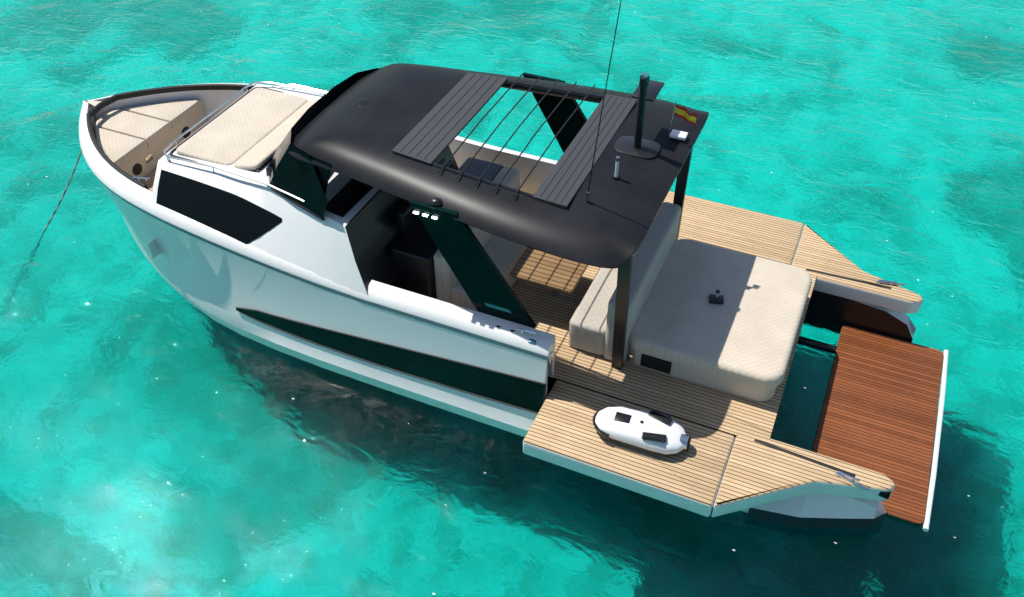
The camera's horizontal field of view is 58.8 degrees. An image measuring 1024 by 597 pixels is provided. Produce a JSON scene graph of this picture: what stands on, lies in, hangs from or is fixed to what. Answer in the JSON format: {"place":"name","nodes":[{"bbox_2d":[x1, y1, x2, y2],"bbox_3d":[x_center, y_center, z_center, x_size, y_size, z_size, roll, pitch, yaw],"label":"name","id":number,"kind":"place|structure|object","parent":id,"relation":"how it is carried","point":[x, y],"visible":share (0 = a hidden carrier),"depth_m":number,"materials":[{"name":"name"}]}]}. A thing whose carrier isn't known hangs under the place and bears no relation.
{"place":"outdoors","nodes":[
{"label":"outdoors","id":0,"kind":"place"},
{"bbox_2d":[0,0,1023,596],"bbox_3d":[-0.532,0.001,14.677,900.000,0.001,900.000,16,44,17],"label":"sea","id":1,"kind":"structure","parent":0,"point":[160,436],"depth_m":13.94,"materials":[{"name":"teal liquid"}]},
{"bbox_2d":[79,0,948,531],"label":"yacht","id":2,"kind":"object","parent":1,"relation":"on","point":[389,228],"visible":1,"depth_m":12.61,"materials":[{"name":"white paint"}]},
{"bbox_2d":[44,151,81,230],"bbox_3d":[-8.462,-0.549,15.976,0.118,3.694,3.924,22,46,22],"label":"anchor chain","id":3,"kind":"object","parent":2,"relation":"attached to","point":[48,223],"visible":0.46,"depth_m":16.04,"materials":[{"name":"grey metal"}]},
{"bbox_2d":[592,406,690,455],"bbox_3d":[1.623,1.631,11.414,1.252,0.298,0.540,13,44,14],"label":"sea scooter","id":4,"kind":"object","parent":2,"relation":"on","point":[654,431],"visible":1,"depth_m":11.31,"materials":[{"name":"white plastic"}]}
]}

